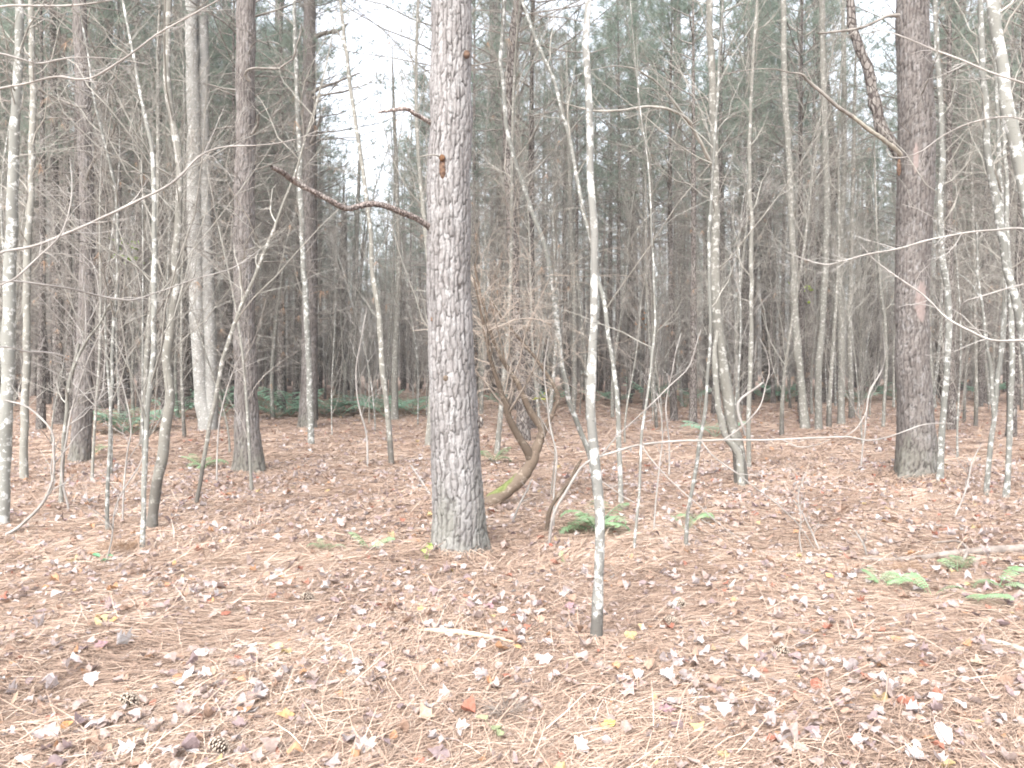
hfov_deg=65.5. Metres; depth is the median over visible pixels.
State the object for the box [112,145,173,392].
pine tree
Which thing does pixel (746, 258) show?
hardwood tree
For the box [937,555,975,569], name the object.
fern
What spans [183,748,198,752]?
fallen leaf
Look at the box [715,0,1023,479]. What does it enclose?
pine tree
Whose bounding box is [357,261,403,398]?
sapling
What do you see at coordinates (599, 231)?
pine tree
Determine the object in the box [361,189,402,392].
hardwood tree
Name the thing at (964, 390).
hardwood tree
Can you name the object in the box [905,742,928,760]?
fallen leaf
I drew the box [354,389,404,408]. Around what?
fern
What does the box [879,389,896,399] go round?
fern
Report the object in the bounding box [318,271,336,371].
sapling
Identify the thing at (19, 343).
pine tree
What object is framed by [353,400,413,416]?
fern
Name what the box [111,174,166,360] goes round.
hardwood tree
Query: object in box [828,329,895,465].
seedling
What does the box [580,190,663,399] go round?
hardwood tree
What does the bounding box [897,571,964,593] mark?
fern
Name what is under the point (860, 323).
hardwood tree
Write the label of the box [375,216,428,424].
sapling
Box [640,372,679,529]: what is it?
seedling
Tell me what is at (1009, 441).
hardwood tree
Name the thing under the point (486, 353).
sapling
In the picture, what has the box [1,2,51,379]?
pine tree
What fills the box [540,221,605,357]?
hardwood tree
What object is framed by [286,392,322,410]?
fern
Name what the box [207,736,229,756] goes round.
pine cone
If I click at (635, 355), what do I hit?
sapling
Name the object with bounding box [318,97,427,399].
hardwood tree
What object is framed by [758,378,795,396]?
fern
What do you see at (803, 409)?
hardwood tree
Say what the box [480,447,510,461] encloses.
fern
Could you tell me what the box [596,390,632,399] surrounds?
fern
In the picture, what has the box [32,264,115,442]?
sapling
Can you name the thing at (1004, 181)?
pine tree
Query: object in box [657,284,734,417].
sapling
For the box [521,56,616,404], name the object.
hardwood tree
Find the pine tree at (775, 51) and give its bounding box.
[700,0,897,411]
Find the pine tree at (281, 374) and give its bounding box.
[130,0,393,412]
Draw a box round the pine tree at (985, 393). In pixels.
[889,14,1020,403]
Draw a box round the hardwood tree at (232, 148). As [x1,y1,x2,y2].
[165,72,322,346]
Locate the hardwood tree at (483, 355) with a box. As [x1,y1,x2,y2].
[425,0,572,413]
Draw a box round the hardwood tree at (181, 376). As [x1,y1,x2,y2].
[96,0,301,436]
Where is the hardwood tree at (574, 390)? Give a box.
[537,35,622,409]
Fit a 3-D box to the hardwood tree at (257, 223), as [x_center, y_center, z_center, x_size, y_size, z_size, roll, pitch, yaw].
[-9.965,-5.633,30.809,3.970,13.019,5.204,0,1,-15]
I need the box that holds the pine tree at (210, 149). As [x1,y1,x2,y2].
[110,1,291,350]
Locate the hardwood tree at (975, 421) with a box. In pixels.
[945,64,1013,425]
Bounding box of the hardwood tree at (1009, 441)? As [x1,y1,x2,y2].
[950,0,1023,497]
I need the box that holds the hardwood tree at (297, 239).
[228,53,370,368]
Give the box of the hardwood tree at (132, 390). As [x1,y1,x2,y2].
[49,77,166,410]
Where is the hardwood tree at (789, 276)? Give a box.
[758,180,860,371]
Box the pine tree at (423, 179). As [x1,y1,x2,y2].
[349,80,514,371]
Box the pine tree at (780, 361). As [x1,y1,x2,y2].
[697,52,887,400]
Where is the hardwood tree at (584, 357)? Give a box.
[509,0,635,419]
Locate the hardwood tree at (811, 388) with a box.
[772,137,885,414]
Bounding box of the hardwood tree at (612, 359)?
[516,0,802,503]
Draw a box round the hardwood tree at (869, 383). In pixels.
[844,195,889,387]
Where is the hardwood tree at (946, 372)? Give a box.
[835,0,1023,481]
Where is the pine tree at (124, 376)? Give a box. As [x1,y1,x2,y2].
[0,0,232,420]
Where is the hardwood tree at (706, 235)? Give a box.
[674,129,757,401]
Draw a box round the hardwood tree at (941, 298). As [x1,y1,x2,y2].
[857,0,1020,405]
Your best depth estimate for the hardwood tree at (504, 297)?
34.99 m
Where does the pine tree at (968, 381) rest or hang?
on the ground
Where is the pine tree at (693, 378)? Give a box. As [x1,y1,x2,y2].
[546,0,816,423]
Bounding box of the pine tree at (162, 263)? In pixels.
[37,0,278,418]
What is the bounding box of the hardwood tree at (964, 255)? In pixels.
[932,166,981,347]
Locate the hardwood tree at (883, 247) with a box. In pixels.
[845,158,932,352]
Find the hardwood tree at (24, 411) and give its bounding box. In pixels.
[0,0,136,479]
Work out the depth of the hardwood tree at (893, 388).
29.67 m
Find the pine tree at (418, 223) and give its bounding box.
[392,114,501,365]
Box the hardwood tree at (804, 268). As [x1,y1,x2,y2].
[744,114,891,378]
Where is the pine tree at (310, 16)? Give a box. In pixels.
[210,0,396,427]
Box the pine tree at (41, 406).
[0,0,185,429]
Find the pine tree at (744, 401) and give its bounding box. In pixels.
[660,0,856,404]
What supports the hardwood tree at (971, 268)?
on the ground
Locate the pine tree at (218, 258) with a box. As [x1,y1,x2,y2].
[166,66,292,381]
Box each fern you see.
[93,403,162,432]
[93,408,176,432]
[151,396,193,417]
[182,453,227,468]
[190,385,233,395]
[192,393,233,413]
[221,389,266,400]
[257,389,299,412]
[258,387,323,414]
[259,400,298,417]
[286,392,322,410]
[295,395,355,414]
[307,538,345,549]
[318,400,366,415]
[326,389,383,411]
[348,532,394,548]
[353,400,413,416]
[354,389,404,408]
[370,398,414,409]
[380,393,428,410]
[388,393,427,413]
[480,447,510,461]
[484,393,507,401]
[539,387,569,401]
[557,500,629,533]
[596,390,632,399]
[623,376,677,398]
[665,388,709,406]
[675,512,714,519]
[678,388,710,398]
[680,421,745,435]
[753,387,785,399]
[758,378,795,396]
[760,384,797,401]
[859,380,891,391]
[860,567,911,585]
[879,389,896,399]
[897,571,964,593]
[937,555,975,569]
[968,593,1013,600]
[971,566,1023,588]
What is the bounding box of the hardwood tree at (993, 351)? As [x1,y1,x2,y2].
[966,85,1023,380]
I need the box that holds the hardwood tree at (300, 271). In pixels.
[285,226,339,351]
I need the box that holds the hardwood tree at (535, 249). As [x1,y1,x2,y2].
[489,1,594,384]
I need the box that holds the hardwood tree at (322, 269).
[296,200,336,349]
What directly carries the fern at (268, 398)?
on the ground
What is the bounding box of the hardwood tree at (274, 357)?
[221,66,361,417]
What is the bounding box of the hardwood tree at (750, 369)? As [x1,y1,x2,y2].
[674,0,798,466]
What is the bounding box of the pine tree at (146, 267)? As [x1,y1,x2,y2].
[111,110,174,396]
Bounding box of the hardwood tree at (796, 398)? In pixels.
[725,43,848,401]
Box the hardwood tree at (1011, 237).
[980,89,1023,316]
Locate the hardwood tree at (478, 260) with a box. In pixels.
[426,176,497,361]
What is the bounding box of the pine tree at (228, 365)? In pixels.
[124,0,295,404]
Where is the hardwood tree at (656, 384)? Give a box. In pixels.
[598,65,690,401]
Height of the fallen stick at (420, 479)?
0.050 m
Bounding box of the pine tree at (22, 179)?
[0,5,72,389]
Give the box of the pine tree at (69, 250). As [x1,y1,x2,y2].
[0,0,184,415]
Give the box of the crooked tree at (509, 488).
[374,149,677,505]
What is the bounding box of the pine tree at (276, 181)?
[215,81,339,384]
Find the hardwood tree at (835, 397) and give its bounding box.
[777,72,887,405]
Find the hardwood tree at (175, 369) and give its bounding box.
[147,74,231,414]
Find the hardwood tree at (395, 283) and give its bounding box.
[364,207,426,350]
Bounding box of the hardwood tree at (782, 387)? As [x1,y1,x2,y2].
[726,0,888,435]
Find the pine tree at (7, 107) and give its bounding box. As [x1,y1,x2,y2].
[0,12,49,286]
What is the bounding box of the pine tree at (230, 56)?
[139,0,404,389]
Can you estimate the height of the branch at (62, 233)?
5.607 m
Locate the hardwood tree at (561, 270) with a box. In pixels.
[535,162,587,398]
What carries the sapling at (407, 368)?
on the ground
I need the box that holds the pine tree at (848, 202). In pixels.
[780,85,891,368]
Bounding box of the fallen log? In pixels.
[854,540,1023,561]
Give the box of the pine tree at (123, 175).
[46,69,166,353]
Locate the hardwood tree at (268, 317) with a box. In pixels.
[255,205,293,401]
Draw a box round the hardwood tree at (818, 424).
[768,0,871,429]
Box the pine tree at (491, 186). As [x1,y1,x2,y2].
[470,61,567,368]
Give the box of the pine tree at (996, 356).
[959,91,1019,396]
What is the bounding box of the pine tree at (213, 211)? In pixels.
[109,15,292,386]
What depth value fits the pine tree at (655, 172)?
41.77 m
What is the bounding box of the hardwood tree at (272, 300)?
[256,190,301,366]
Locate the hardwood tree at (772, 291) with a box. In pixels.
[729,183,796,360]
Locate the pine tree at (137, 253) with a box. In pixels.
[0,0,286,412]
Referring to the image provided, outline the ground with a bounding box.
[0,375,1023,767]
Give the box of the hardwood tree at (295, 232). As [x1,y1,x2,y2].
[258,24,363,353]
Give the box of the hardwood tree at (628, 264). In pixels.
[597,151,662,346]
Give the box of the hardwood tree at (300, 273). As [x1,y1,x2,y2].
[270,131,347,396]
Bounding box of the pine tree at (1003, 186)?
[954,4,1018,373]
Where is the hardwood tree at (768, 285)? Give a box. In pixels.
[733,166,797,390]
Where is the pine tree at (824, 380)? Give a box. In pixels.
[755,0,896,403]
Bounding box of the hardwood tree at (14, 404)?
[0,164,51,406]
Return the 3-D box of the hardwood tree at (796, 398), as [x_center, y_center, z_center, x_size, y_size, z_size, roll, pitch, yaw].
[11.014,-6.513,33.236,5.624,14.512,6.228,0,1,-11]
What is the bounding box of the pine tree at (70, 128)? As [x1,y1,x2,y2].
[22,21,151,287]
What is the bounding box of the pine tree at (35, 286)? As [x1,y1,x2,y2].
[2,99,48,374]
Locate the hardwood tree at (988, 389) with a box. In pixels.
[952,120,1002,403]
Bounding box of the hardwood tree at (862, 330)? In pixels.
[797,82,891,400]
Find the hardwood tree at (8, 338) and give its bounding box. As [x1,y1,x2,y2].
[0,0,96,524]
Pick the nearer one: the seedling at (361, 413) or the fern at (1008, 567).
the fern at (1008, 567)
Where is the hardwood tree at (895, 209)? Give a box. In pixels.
[850,47,1009,335]
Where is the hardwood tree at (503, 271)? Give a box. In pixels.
[473,162,540,397]
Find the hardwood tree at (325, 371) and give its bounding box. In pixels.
[288,153,391,398]
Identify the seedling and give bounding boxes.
[4,376,92,534]
[37,324,140,508]
[81,456,160,561]
[87,340,163,519]
[216,328,272,481]
[346,291,390,466]
[494,320,569,525]
[512,479,532,519]
[532,393,554,493]
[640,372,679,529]
[660,333,694,475]
[783,465,817,551]
[793,493,823,549]
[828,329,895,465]
[851,526,867,555]
[944,443,980,516]
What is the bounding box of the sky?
[1,0,1019,374]
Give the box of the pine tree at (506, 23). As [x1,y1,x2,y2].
[471,0,611,358]
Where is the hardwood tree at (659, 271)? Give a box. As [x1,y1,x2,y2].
[610,30,727,406]
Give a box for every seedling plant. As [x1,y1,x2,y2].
[92,553,112,562]
[421,543,432,558]
[476,715,504,738]
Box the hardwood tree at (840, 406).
[795,0,897,424]
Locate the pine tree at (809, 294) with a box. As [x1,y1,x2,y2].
[718,0,897,407]
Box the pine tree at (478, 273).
[388,77,527,390]
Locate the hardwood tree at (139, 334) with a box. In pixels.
[39,8,184,364]
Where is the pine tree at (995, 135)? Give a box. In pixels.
[935,5,1020,372]
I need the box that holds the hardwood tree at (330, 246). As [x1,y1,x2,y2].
[263,81,401,350]
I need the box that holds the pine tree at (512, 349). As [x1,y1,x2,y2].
[389,0,640,409]
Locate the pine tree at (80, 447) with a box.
[0,0,225,463]
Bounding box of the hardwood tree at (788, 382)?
[734,64,869,408]
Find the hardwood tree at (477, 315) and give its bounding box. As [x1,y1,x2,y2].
[470,161,496,397]
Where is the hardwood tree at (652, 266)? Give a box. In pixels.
[613,150,684,397]
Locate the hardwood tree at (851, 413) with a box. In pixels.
[806,14,896,418]
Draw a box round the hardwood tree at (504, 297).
[471,141,538,360]
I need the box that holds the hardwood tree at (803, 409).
[740,0,867,428]
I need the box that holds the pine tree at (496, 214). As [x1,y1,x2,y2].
[471,137,551,353]
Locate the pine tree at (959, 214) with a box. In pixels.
[871,14,1019,397]
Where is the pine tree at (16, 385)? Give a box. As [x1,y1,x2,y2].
[0,66,73,399]
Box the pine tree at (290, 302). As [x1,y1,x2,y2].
[260,137,346,391]
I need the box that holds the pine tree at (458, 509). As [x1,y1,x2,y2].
[270,0,492,555]
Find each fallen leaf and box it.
[8,692,17,706]
[34,721,59,739]
[60,721,72,728]
[83,671,98,686]
[94,640,107,647]
[95,617,101,625]
[102,692,110,698]
[116,738,135,754]
[182,665,193,678]
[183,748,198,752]
[194,648,208,656]
[207,666,215,674]
[269,642,282,647]
[276,707,294,718]
[355,735,377,752]
[419,703,434,718]
[456,718,469,729]
[497,607,505,612]
[539,653,552,663]
[564,601,573,608]
[574,734,588,751]
[599,721,607,729]
[604,719,614,726]
[616,673,632,681]
[633,668,643,677]
[659,665,674,678]
[659,702,674,712]
[714,700,732,716]
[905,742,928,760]
[923,692,942,700]
[934,722,952,743]
[971,654,987,664]
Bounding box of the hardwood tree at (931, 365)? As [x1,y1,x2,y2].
[871,81,991,408]
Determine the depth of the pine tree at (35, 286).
37.48 m
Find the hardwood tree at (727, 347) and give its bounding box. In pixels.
[679,189,759,389]
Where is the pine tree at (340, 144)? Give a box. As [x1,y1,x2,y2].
[261,28,371,391]
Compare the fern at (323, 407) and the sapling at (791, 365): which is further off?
the sapling at (791, 365)
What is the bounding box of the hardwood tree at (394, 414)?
[361,41,426,419]
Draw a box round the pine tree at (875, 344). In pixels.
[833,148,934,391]
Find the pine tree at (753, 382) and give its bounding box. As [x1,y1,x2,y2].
[690,133,836,399]
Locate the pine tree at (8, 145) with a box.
[0,2,49,360]
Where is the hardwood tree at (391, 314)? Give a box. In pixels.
[336,65,482,389]
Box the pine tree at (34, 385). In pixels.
[4,65,72,395]
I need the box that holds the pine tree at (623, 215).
[560,78,701,396]
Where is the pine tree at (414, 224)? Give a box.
[374,112,486,352]
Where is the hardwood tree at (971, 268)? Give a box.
[952,120,999,351]
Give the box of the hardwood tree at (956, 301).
[888,92,997,361]
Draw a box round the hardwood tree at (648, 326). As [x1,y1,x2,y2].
[555,0,772,427]
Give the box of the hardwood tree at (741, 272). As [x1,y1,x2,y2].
[682,0,836,420]
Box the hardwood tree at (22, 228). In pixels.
[0,37,73,375]
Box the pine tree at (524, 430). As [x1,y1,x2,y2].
[301,0,674,441]
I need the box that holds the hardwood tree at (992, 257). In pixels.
[934,104,1016,350]
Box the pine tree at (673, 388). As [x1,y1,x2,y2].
[572,0,799,420]
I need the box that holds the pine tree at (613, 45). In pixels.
[548,2,706,406]
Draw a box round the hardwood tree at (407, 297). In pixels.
[373,162,425,399]
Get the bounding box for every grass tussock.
[470,683,541,724]
[879,555,929,574]
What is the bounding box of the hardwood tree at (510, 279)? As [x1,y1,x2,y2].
[426,0,613,454]
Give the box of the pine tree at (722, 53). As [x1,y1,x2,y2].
[608,0,830,413]
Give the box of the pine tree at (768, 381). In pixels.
[697,0,849,393]
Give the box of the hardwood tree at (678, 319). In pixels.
[609,133,733,380]
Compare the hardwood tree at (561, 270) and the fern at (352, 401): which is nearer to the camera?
the fern at (352, 401)
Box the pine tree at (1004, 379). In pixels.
[962,96,1017,392]
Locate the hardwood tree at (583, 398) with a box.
[527,93,637,400]
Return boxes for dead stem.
[545,459,581,531]
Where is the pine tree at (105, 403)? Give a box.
[0,0,228,409]
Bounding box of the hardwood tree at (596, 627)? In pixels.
[581,0,604,639]
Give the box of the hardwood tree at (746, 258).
[724,175,776,323]
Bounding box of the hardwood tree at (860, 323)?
[817,187,894,404]
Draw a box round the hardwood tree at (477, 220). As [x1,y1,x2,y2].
[470,126,497,299]
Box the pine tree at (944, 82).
[836,0,1019,404]
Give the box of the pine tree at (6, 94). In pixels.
[0,0,60,342]
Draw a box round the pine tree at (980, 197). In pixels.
[934,1,1018,368]
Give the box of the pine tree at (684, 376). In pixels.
[594,0,742,393]
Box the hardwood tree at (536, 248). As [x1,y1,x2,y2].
[489,126,552,361]
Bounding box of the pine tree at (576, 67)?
[505,2,664,399]
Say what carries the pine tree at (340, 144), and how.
on the ground
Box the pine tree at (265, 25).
[215,15,336,400]
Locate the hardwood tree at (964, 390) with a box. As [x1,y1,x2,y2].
[931,30,1023,422]
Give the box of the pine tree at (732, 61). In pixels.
[656,38,817,367]
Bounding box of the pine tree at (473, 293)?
[377,0,583,381]
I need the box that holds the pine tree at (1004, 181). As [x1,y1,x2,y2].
[936,0,1023,390]
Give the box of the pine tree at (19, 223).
[0,66,73,362]
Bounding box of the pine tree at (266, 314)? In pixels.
[217,46,345,392]
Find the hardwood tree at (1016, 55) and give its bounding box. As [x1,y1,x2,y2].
[838,0,1023,373]
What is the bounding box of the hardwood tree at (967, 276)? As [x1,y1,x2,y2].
[953,204,991,323]
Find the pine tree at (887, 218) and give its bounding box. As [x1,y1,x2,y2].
[837,167,994,337]
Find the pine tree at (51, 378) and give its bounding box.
[2,100,73,399]
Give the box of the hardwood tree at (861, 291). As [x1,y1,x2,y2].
[833,143,888,391]
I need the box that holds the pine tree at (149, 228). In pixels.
[116,79,219,378]
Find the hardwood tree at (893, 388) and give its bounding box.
[848,118,958,407]
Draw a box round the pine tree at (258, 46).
[171,11,322,380]
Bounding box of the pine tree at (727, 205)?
[656,63,787,379]
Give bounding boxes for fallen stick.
[411,465,430,493]
[418,628,513,642]
[575,659,631,662]
[722,547,795,552]
[986,638,1023,652]
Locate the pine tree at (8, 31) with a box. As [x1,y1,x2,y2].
[0,0,99,378]
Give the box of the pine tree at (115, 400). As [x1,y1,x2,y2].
[3,1,167,404]
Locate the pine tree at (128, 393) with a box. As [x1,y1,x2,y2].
[48,1,157,398]
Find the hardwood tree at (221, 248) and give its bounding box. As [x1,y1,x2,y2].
[209,90,270,308]
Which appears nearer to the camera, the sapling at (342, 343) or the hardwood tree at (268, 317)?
the sapling at (342, 343)
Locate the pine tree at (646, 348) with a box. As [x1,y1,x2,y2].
[582,53,735,409]
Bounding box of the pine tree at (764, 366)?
[687,3,850,393]
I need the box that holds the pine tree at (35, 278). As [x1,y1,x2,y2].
[19,139,94,354]
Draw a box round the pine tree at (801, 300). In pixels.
[682,0,896,422]
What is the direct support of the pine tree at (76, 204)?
on the ground
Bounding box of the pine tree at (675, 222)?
[614,57,737,368]
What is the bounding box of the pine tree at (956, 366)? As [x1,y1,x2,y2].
[865,104,1016,401]
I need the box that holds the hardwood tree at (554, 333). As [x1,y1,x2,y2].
[471,20,638,422]
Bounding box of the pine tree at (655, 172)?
[567,28,725,377]
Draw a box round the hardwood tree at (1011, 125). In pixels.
[986,0,1023,227]
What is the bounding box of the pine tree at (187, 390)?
[72,0,292,409]
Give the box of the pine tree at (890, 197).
[845,78,991,366]
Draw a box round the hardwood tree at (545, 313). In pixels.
[501,142,614,408]
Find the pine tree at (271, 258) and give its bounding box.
[259,159,323,349]
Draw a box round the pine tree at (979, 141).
[877,0,1017,374]
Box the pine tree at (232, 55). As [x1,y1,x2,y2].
[120,0,337,387]
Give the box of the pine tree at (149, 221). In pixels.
[112,44,174,393]
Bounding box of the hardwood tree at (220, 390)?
[215,154,264,406]
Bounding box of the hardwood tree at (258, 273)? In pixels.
[215,192,291,337]
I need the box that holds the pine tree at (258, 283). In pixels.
[217,138,318,376]
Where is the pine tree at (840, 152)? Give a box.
[735,0,896,396]
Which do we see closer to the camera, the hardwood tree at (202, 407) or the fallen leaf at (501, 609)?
the fallen leaf at (501, 609)
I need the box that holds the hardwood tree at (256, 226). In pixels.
[211,86,301,345]
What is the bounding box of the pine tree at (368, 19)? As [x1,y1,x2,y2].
[260,0,628,382]
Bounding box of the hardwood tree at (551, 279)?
[495,0,709,495]
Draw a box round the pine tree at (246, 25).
[97,0,424,474]
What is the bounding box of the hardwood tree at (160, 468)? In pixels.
[1,0,296,528]
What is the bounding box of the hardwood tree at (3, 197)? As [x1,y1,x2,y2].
[0,24,105,378]
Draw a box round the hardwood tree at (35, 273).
[4,199,52,361]
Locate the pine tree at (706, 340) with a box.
[656,44,782,393]
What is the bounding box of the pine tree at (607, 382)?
[522,14,723,399]
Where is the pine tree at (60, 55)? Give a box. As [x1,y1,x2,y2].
[0,0,168,408]
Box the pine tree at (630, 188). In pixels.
[547,0,696,392]
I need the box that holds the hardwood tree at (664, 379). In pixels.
[642,150,729,396]
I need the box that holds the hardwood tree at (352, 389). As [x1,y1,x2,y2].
[326,134,404,402]
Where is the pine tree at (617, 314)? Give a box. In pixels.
[537,0,708,408]
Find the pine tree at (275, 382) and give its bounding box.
[256,0,344,396]
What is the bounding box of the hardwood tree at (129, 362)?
[72,158,155,383]
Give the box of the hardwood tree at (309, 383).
[232,0,376,444]
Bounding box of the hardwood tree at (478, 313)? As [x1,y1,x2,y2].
[470,184,506,402]
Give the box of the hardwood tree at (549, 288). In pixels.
[519,164,578,400]
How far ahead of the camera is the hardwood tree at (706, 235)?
30.92 m
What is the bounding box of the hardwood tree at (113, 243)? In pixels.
[61,36,174,411]
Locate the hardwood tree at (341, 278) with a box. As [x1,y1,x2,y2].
[318,172,379,396]
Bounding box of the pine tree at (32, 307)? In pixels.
[19,97,49,390]
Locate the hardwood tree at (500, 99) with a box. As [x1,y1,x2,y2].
[471,0,586,405]
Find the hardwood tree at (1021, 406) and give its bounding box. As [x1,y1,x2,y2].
[957,51,1023,410]
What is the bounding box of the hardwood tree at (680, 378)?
[622,45,744,406]
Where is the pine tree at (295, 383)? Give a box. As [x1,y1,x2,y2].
[218,31,384,409]
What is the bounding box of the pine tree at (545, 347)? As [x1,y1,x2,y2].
[482,29,627,392]
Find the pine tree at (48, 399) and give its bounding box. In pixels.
[0,2,121,403]
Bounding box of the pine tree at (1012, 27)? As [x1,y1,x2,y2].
[934,0,1023,415]
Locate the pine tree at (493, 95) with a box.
[471,0,600,392]
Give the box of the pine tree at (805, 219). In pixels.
[758,91,887,383]
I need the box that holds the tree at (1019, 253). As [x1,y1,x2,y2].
[882,0,1023,436]
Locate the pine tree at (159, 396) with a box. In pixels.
[47,84,217,399]
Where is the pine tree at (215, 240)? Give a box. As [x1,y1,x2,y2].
[150,73,222,334]
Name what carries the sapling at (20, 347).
on the ground
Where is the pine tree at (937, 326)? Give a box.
[859,31,992,394]
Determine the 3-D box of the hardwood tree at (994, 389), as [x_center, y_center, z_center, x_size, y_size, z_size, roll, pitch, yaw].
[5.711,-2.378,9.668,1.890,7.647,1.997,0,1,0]
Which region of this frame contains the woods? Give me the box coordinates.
[3,59,1016,391]
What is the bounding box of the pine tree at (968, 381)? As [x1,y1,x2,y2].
[931,1,994,390]
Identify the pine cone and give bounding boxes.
[119,691,139,707]
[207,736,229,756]
[300,591,314,601]
[663,615,678,624]
[674,597,685,607]
[773,643,790,655]
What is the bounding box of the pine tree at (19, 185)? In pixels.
[0,9,73,383]
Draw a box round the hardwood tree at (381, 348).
[309,0,478,463]
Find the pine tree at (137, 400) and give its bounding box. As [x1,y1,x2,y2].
[26,0,230,407]
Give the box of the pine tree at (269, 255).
[214,59,343,387]
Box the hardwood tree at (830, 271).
[804,208,845,350]
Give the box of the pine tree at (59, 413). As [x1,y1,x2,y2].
[0,0,231,425]
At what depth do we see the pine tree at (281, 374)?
26.34 m
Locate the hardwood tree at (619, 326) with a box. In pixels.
[565,106,690,417]
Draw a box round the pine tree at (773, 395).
[703,41,829,403]
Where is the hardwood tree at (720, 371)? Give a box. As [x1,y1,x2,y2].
[551,0,840,485]
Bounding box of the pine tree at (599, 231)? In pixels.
[545,63,647,390]
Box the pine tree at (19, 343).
[3,23,73,391]
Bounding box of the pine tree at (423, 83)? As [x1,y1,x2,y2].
[362,70,502,397]
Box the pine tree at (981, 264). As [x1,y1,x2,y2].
[933,115,1014,375]
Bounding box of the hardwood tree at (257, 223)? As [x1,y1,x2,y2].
[211,83,291,331]
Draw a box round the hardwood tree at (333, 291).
[319,201,365,367]
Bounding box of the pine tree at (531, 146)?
[395,0,687,429]
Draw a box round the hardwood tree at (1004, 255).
[927,0,1023,370]
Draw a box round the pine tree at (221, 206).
[163,1,295,383]
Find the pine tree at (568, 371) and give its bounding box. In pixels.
[514,28,674,402]
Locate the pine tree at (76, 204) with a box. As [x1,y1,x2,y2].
[0,0,183,398]
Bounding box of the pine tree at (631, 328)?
[546,0,708,402]
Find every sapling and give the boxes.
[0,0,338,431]
[0,0,363,547]
[0,34,171,480]
[0,200,75,420]
[1,0,268,529]
[1,24,230,473]
[15,292,140,503]
[22,0,281,455]
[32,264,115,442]
[108,189,273,452]
[110,233,151,410]
[147,90,339,490]
[184,0,405,502]
[231,284,271,386]
[271,306,329,382]
[284,202,383,434]
[296,223,403,423]
[309,210,395,430]
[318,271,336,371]
[320,311,373,385]
[323,325,336,375]
[334,293,375,391]
[337,289,376,381]
[337,289,388,406]
[339,282,376,398]
[345,280,390,403]
[345,303,400,388]
[346,263,392,408]
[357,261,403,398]
[362,263,405,394]
[365,289,415,376]
[365,319,392,384]
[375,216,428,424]
[375,234,428,417]
[377,289,426,411]
[403,287,426,393]
[404,312,426,393]
[477,304,498,393]
[491,0,750,547]
[548,325,952,555]
[560,282,606,413]
[570,0,764,544]
[598,210,706,442]
[599,201,695,430]
[616,224,707,420]
[631,241,781,429]
[637,284,678,394]
[642,316,686,404]
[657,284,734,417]
[674,297,707,391]
[679,260,772,397]
[680,123,805,451]
[703,252,783,410]
[755,276,768,382]
[767,267,876,414]
[769,25,1023,359]
[776,317,795,391]
[777,194,930,443]
[827,295,866,385]
[831,301,884,404]
[834,246,894,412]
[835,59,963,426]
[837,289,873,388]
[846,292,882,388]
[846,303,882,394]
[852,283,894,415]
[865,281,894,398]
[876,147,1015,457]
[880,198,1023,403]
[956,263,1005,409]
[959,308,990,394]
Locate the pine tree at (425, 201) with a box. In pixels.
[373,91,504,332]
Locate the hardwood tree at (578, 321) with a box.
[558,184,602,394]
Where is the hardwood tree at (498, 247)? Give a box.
[407,116,559,368]
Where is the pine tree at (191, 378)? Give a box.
[95,5,275,408]
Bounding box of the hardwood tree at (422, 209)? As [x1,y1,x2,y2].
[292,0,515,445]
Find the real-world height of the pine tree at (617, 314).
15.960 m
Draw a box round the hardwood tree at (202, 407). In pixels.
[113,0,295,431]
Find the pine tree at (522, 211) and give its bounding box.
[476,93,574,338]
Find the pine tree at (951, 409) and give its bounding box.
[814,0,1020,429]
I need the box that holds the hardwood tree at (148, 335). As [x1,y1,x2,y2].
[20,0,343,444]
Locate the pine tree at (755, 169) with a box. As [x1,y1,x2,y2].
[678,2,818,364]
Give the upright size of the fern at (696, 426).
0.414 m
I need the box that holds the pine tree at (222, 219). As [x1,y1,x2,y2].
[146,65,292,355]
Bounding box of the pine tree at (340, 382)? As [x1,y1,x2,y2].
[288,146,402,394]
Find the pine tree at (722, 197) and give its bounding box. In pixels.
[623,60,780,386]
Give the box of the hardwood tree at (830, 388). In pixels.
[755,0,980,426]
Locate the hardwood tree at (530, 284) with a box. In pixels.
[474,21,578,417]
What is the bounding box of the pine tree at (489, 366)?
[470,71,551,392]
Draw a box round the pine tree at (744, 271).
[644,0,840,388]
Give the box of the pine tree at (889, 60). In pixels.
[840,20,981,363]
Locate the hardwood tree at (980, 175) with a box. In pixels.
[886,0,1023,304]
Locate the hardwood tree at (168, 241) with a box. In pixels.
[102,7,234,340]
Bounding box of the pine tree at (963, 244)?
[933,94,1014,383]
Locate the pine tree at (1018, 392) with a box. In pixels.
[937,0,1023,404]
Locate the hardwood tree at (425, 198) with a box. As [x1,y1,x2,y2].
[384,92,495,350]
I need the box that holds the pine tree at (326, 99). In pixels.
[211,0,429,420]
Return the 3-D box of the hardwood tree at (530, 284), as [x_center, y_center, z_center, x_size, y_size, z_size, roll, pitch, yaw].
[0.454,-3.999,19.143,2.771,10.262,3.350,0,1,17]
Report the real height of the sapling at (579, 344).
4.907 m
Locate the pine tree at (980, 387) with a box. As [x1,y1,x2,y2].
[888,10,1023,406]
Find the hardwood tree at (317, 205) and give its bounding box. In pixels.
[255,42,389,338]
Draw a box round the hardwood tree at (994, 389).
[895,0,1023,495]
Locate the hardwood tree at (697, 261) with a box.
[626,89,758,386]
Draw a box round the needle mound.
[87,527,153,551]
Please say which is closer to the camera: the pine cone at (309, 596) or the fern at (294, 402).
the pine cone at (309, 596)

